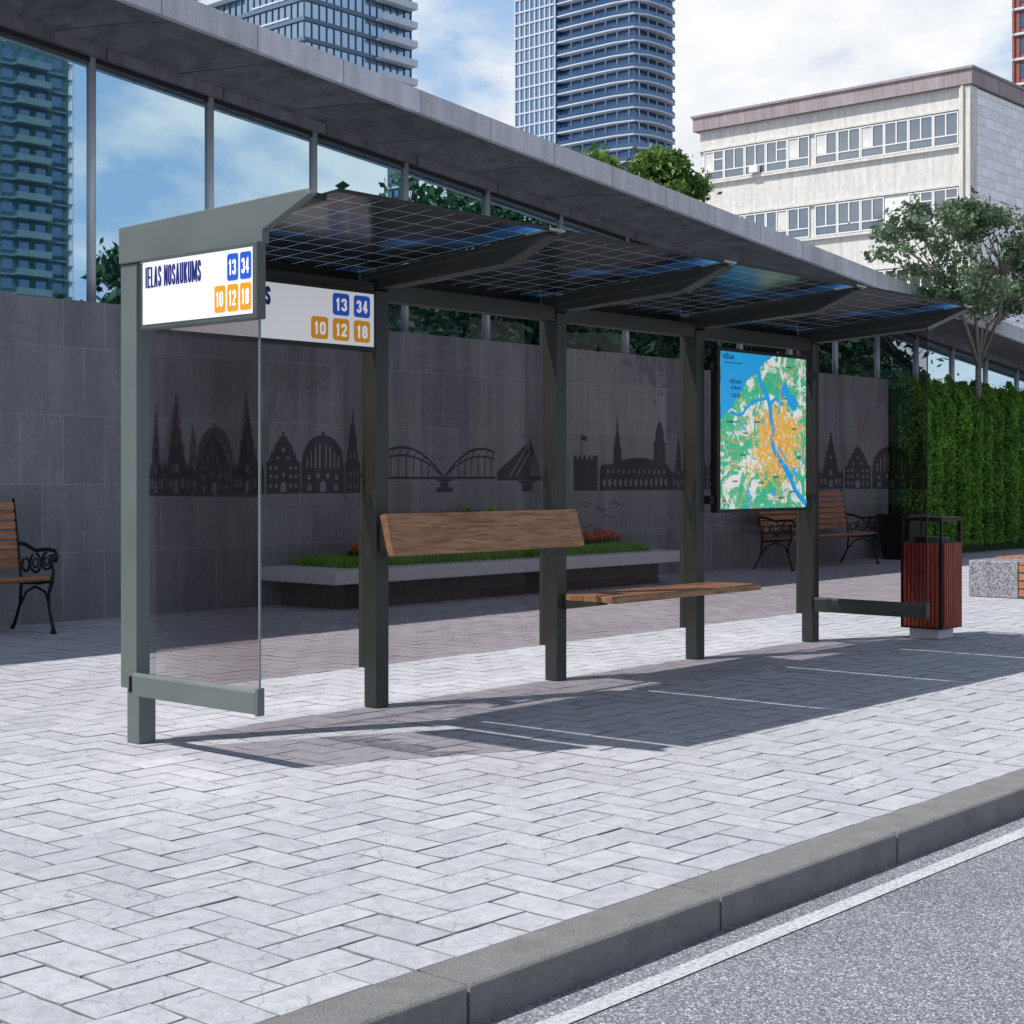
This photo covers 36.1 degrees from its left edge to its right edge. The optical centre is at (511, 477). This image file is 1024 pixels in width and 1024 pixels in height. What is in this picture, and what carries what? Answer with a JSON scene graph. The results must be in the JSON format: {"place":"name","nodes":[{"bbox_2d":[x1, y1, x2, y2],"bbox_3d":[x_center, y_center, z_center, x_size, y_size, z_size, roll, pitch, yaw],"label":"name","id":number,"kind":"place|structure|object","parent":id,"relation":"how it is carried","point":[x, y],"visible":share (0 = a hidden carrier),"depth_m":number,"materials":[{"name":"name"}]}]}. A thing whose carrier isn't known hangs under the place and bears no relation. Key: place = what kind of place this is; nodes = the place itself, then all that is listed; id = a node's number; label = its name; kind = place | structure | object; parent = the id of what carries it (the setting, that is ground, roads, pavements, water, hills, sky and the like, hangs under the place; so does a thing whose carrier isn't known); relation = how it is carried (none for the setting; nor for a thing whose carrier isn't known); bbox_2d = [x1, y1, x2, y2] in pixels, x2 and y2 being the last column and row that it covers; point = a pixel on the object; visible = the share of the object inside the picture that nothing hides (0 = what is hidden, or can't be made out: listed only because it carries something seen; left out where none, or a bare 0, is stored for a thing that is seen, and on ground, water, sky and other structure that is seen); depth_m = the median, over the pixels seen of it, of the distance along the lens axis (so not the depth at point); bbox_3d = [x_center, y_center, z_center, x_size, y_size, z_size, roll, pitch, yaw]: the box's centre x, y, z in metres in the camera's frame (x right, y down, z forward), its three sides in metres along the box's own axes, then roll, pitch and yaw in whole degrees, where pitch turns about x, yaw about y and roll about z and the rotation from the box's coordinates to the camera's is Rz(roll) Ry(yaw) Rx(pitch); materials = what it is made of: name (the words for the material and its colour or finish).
{"place":"outdoors","nodes":[
{"label":"outdoors","id":0,"kind":"place"},
{"bbox_2d":[288,540,651,567],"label":"grass","id":1,"kind":"structure","parent":0,"point":[332,561],"depth_m":16.87,"materials":[{"name":"green plant"}]},
{"bbox_2d":[0,548,1023,1023],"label":"pavement","id":2,"kind":"structure","parent":0,"point":[318,832],"depth_m":6.95,"materials":[{"name":"stone"}]},
{"bbox_2d":[0,498,58,633],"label":"park bench","id":3,"kind":"object","parent":2,"relation":"on","point":[21,580],"visible":1,"depth_m":13.34,"materials":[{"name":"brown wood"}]},
{"bbox_2d":[261,549,679,608],"bbox_3d":[-0.206,1.100,17.643,1.140,0.400,5.800,0,0,41],"label":"planter","id":4,"kind":"object","parent":2,"relation":"on","point":[324,587],"visible":0.84,"depth_m":16.65,"materials":[{"name":"concrete"}]},
{"bbox_2d":[344,543,358,557],"bbox_3d":[-1.509,0.804,16.575,0.417,0.299,0.846,0,0,17],"label":"flowering shrub","id":5,"kind":"object","parent":4,"relation":"in","point":[353,551],"visible":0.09,"depth_m":16.25,"materials":[{"name":"red plant"}]},
{"bbox_2d":[458,505,497,511],"bbox_3d":[-0.349,0.631,17.902,0.467,0.633,1.483,0,0,41],"label":"leafy shrub","id":6,"kind":"object","parent":4,"relation":"in","point":[466,510],"visible":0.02,"depth_m":17.84,"materials":[{"name":"green plant"}]},
{"bbox_2d":[582,528,621,545],"bbox_3d":[0.873,0.780,19.224,0.477,0.339,1.403,0,0,41],"label":"flowering shrub","id":7,"kind":"object","parent":4,"relation":"in","point":[598,536],"visible":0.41,"depth_m":19.25,"materials":[{"name":"red plant"}]},
{"bbox_2d":[119,188,972,743],"bbox_3d":[0.704,0.014,9.650,1.445,2.572,6.544,0,0,41],"label":"bus shelter","id":8,"kind":"object","parent":2,"relation":"on","point":[221,272],"visible":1,"depth_m":8.93,"materials":[{"name":"grey paint"}]},
{"bbox_2d":[752,489,881,570],"bbox_3d":[4.489,0.746,22.969,0.732,1.138,2.480,0,0,41],"label":"park bench","id":9,"kind":"object","parent":2,"relation":"on","point":[776,520],"visible":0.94,"depth_m":23.50,"materials":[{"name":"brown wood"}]},
{"bbox_2d":[876,513,926,559],"bbox_3d":[6.214,0.940,25.048,0.596,0.720,0.596,0,0,41],"label":"plant pot","id":10,"kind":"object","parent":2,"relation":"on","point":[889,527],"visible":0.7,"depth_m":24.86,"materials":[{"name":"metal"}]},
{"bbox_2d":[901,516,961,639],"bbox_3d":[3.410,0.808,12.777,0.384,0.983,0.384,0,0,41],"label":"litter bin","id":11,"kind":"object","parent":2,"relation":"on","point":[944,579],"visible":1,"depth_m":12.64,"materials":[{"name":"wood"}]},
{"bbox_2d":[888,373,1023,552],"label":"hedge","id":12,"kind":"object","parent":2,"relation":"on","point":[975,475],"visible":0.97,"depth_m":26.73,"materials":[{"name":"green plant"}]},
{"bbox_2d":[969,554,1023,598],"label":"plaza seat","id":13,"kind":"object","parent":2,"relation":"on","point":[1000,577],"visible":1,"depth_m":17.00,"materials":[{"name":"stone"}]},
{"bbox_2d":[412,0,1011,175],"label":"sky","id":14,"kind":"structure","parent":0,"point":[729,54],"materials":[{"name":"white"}]},
{"bbox_2d":[480,814,1023,1023],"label":"road","id":15,"kind":"structure","parent":0,"point":[945,946],"depth_m":4.55,"materials":[{"name":"grey asphalt"}]},
{"bbox_2d":[535,828,1023,1023],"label":"road marking","id":16,"kind":"object","parent":15,"relation":"on","point":[622,994],"depth_m":4.79,"materials":[{"name":"paint"}]},
{"bbox_2d":[690,65,1023,328],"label":"office building","id":17,"kind":"structure","parent":0,"point":[820,170],"depth_m":73.35,"materials":[{"name":"concrete"}]},
{"bbox_2d":[704,149,723,180],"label":"window","id":18,"kind":"structure","parent":17,"relation":"in","point":[713,160],"depth_m":78.82,"materials":[{"name":"white glass"}]},
{"bbox_2d":[724,146,744,178],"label":"window","id":19,"kind":"structure","parent":17,"relation":"in","point":[734,158],"depth_m":78.01,"materials":[{"name":"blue glass"}]},
{"bbox_2d":[745,142,765,175],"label":"window","id":20,"kind":"structure","parent":17,"relation":"in","point":[755,154],"depth_m":77.14,"materials":[{"name":"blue glass"}]},
{"bbox_2d":[745,212,765,226],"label":"window","id":21,"kind":"structure","parent":17,"relation":"in","point":[760,218],"depth_m":77.12,"materials":[{"name":"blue glass"}]},
{"bbox_2d":[766,209,786,234],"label":"window","id":22,"kind":"structure","parent":17,"relation":"in","point":[775,220],"depth_m":76.36,"materials":[{"name":"white glass"}]},
{"bbox_2d":[766,139,787,172],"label":"window","id":23,"kind":"structure","parent":17,"relation":"in","point":[776,151],"depth_m":76.41,"materials":[{"name":"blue glass"}]},
{"bbox_2d":[787,135,809,169],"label":"window","id":24,"kind":"structure","parent":17,"relation":"in","point":[798,148],"depth_m":75.60,"materials":[{"name":"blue glass"}]},
{"bbox_2d":[787,206,809,238],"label":"window","id":25,"kind":"structure","parent":17,"relation":"in","point":[798,219],"depth_m":75.60,"materials":[{"name":"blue glass"}]},
{"bbox_2d":[815,131,836,165],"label":"window","id":26,"kind":"structure","parent":17,"relation":"in","point":[825,143],"depth_m":74.61,"materials":[{"name":"blue glass"}]},
{"bbox_2d":[815,203,836,236],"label":"window","id":27,"kind":"structure","parent":17,"relation":"in","point":[825,214],"depth_m":74.61,"materials":[{"name":"clear glass"}]},
{"bbox_2d":[837,127,860,161],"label":"window","id":28,"kind":"structure","parent":17,"relation":"in","point":[848,140],"depth_m":73.81,"materials":[{"name":"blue glass"}]},
{"bbox_2d":[837,200,860,233],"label":"window","id":29,"kind":"structure","parent":17,"relation":"in","point":[848,211],"depth_m":73.81,"materials":[{"name":"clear glass"}]},
{"bbox_2d":[861,123,883,158],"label":"window","id":30,"kind":"structure","parent":17,"relation":"in","point":[872,136],"depth_m":73.00,"materials":[{"name":"clear glass"}]},
{"bbox_2d":[861,197,884,230],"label":"window","id":31,"kind":"structure","parent":17,"relation":"in","point":[871,208],"depth_m":73.04,"materials":[{"name":"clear glass"}]},
{"bbox_2d":[884,268,907,282],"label":"window","id":32,"kind":"structure","parent":17,"relation":"in","point":[891,271],"depth_m":72.26,"materials":[{"name":"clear glass"}]},
{"bbox_2d":[884,119,908,154],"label":"window","id":33,"kind":"structure","parent":17,"relation":"in","point":[895,132],"depth_m":72.22,"materials":[{"name":"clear glass"}]},
{"bbox_2d":[885,194,907,226],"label":"window","id":34,"kind":"structure","parent":17,"relation":"in","point":[889,200],"depth_m":72.26,"materials":[{"name":"white glass"}]},
{"bbox_2d":[908,115,932,151],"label":"window","id":35,"kind":"structure","parent":17,"relation":"in","point":[920,129],"depth_m":71.38,"materials":[{"name":"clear glass"}]},
{"bbox_2d":[908,190,932,223],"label":"window","id":36,"kind":"structure","parent":17,"relation":"in","point":[925,196],"depth_m":71.29,"materials":[{"name":"clear glass"}]},
{"bbox_2d":[908,265,932,288],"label":"window","id":37,"kind":"structure","parent":17,"relation":"in","point":[915,281],"depth_m":71.50,"materials":[{"name":"clear glass"}]},
{"bbox_2d":[933,111,958,147],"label":"window","id":38,"kind":"structure","parent":17,"relation":"in","point":[945,125],"depth_m":70.57,"materials":[{"name":"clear glass"}]},
{"bbox_2d":[933,187,958,222],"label":"window","id":39,"kind":"structure","parent":17,"relation":"in","point":[940,194],"depth_m":70.67,"materials":[{"name":"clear glass"}]},
{"bbox_2d":[933,263,958,287],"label":"window","id":40,"kind":"structure","parent":17,"relation":"in","point":[946,270],"depth_m":70.46,"materials":[{"name":"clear glass"}]},
{"label":"ground","id":41,"kind":"structure","parent":0,"visible":0},
{"bbox_2d":[195,0,417,86],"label":"glass tower","id":42,"kind":"structure","parent":41,"relation":"on","point":[374,35],"depth_m":249.31,"materials":[{"name":"blue glass"}]},
{"bbox_2d":[0,0,1023,513],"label":"glass building","id":43,"kind":"structure","parent":41,"relation":"on","point":[116,116],"depth_m":15.97,"materials":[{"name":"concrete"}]},
{"bbox_2d":[0,33,87,300],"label":"window","id":44,"kind":"structure","parent":43,"relation":"in","point":[44,91],"depth_m":14.29,"materials":[{"name":"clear glass"}]},
{"bbox_2d":[96,65,206,304],"bbox_3d":[-3.485,-2.619,15.192,0.022,2.637,1.366,0,0,41],"label":"window","id":45,"kind":"structure","parent":43,"relation":"in","point":[151,139],"depth_m":15.08,"materials":[{"name":"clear glass"}]},
{"bbox_2d":[214,104,310,262],"bbox_3d":[-2.579,-2.557,16.219,0.022,2.513,1.366,0,0,41],"label":"window","id":46,"kind":"structure","parent":43,"relation":"in","point":[254,158],"depth_m":16.13,"materials":[{"name":"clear glass"}]},
{"bbox_2d":[317,139,402,331],"bbox_3d":[-1.673,-2.495,17.247,0.023,2.390,1.366,0,0,41],"label":"window","id":47,"kind":"structure","parent":43,"relation":"in","point":[337,166],"depth_m":17.23,"materials":[{"name":"clear glass"}]},
{"bbox_2d":[409,169,483,339],"bbox_3d":[-0.767,-2.433,18.275,0.023,2.266,1.366,0,0,41],"label":"window","id":48,"kind":"structure","parent":43,"relation":"in","point":[424,189],"depth_m":18.24,"materials":[{"name":"clear glass"}]},
{"bbox_2d":[490,196,557,344],"bbox_3d":[0.138,-2.371,19.303,0.021,2.142,1.366,0,0,41],"label":"window","id":49,"kind":"structure","parent":43,"relation":"in","point":[502,329],"depth_m":19.19,"materials":[{"name":"clear glass"}]},
{"bbox_2d":[563,221,623,353],"bbox_3d":[1.044,-2.309,20.331,0.021,2.018,1.366,0,0,41],"label":"window","id":50,"kind":"structure","parent":43,"relation":"in","point":[577,337],"depth_m":20.30,"materials":[{"name":"clear glass"}]},
{"bbox_2d":[629,246,683,358],"bbox_3d":[1.950,-2.247,21.358,0.022,1.894,1.366,0,0,41],"label":"window","id":51,"kind":"structure","parent":43,"relation":"in","point":[645,344],"depth_m":21.33,"materials":[{"name":"clear glass"}]},
{"bbox_2d":[689,265,738,361],"bbox_3d":[2.856,-2.185,22.387,0.021,1.770,1.366,0,0,41],"label":"window","id":52,"kind":"structure","parent":43,"relation":"in","point":[708,344],"depth_m":22.35,"materials":[{"name":"clear glass"}]},
{"bbox_2d":[743,286,787,353],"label":"window","id":53,"kind":"structure","parent":43,"relation":"in","point":[746,347],"depth_m":23.40,"materials":[{"name":"clear glass"}]},
{"bbox_2d":[793,311,833,373],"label":"window","id":54,"kind":"structure","parent":43,"relation":"in","point":[826,350],"depth_m":24.75,"materials":[{"name":"clear glass"}]},
{"bbox_2d":[838,317,875,377],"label":"window","id":55,"kind":"structure","parent":43,"relation":"in","point":[856,357],"depth_m":25.50,"materials":[{"name":"clear glass"}]},
{"bbox_2d":[880,334,914,399],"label":"window","id":56,"kind":"structure","parent":43,"relation":"in","point":[897,351],"depth_m":26.48,"materials":[{"name":"clear glass"}]},
{"bbox_2d":[919,340,950,382],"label":"window","id":57,"kind":"structure","parent":43,"relation":"in","point":[939,358],"depth_m":27.53,"materials":[{"name":"clear glass"}]},
{"bbox_2d":[955,352,984,386],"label":"window","id":58,"kind":"structure","parent":43,"relation":"in","point":[964,365],"depth_m":28.45,"materials":[{"name":"clear glass"}]},
{"bbox_2d":[988,363,1015,389],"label":"window","id":59,"kind":"structure","parent":43,"relation":"in","point":[998,376],"depth_m":29.52,"materials":[{"name":"clear glass"}]},
{"bbox_2d":[1019,373,1023,390],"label":"window","id":60,"kind":"structure","parent":43,"relation":"in","point":[1021,377],"depth_m":30.27,"materials":[{"name":"clear glass"}]},
{"bbox_2d":[514,0,674,170],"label":"balcony tower","id":61,"kind":"structure","parent":41,"relation":"on","point":[588,74],"depth_m":365.25,"materials":[{"name":"blue glass"}]},
{"bbox_2d":[567,143,631,171],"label":"tree","id":62,"kind":"object","parent":41,"relation":"on","point":[602,156],"visible":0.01,"depth_m":62.66,"materials":[{"name":"green plant"}]},
{"bbox_2d":[621,131,722,201],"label":"tree","id":63,"kind":"object","parent":41,"relation":"on","point":[670,168],"visible":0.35,"depth_m":66.19,"materials":[{"name":"green plant"}]},
{"bbox_2d":[467,846,896,1023],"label":"kerb bed","id":64,"kind":"object","parent":41,"relation":"on","point":[720,930],"depth_m":4.03,"materials":[{"name":"grey concrete"}]},
{"bbox_2d":[257,768,1023,1023],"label":"kerb","id":65,"kind":"structure","parent":64,"relation":"on","point":[499,979],"depth_m":4.69,"materials":[{"name":"concrete"}]},
{"bbox_2d":[1012,0,1023,86],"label":"brick tower","id":66,"kind":"structure","parent":41,"relation":"on","point":[1018,42],"depth_m":200.15,"materials":[{"name":"red brick"}]},
{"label":"pavement bed","id":67,"kind":"structure","parent":0,"visible":0},
{"bbox_2d":[0,293,887,626],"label":"stone wall","id":68,"kind":"structure","parent":67,"relation":"on","point":[452,399],"depth_m":16.23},
{"bbox_2d":[847,186,1023,421],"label":"tree","id":69,"kind":"object","parent":67,"relation":"on","point":[988,288],"visible":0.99,"depth_m":24.87,"materials":[{"name":"green plant"}]}
]}

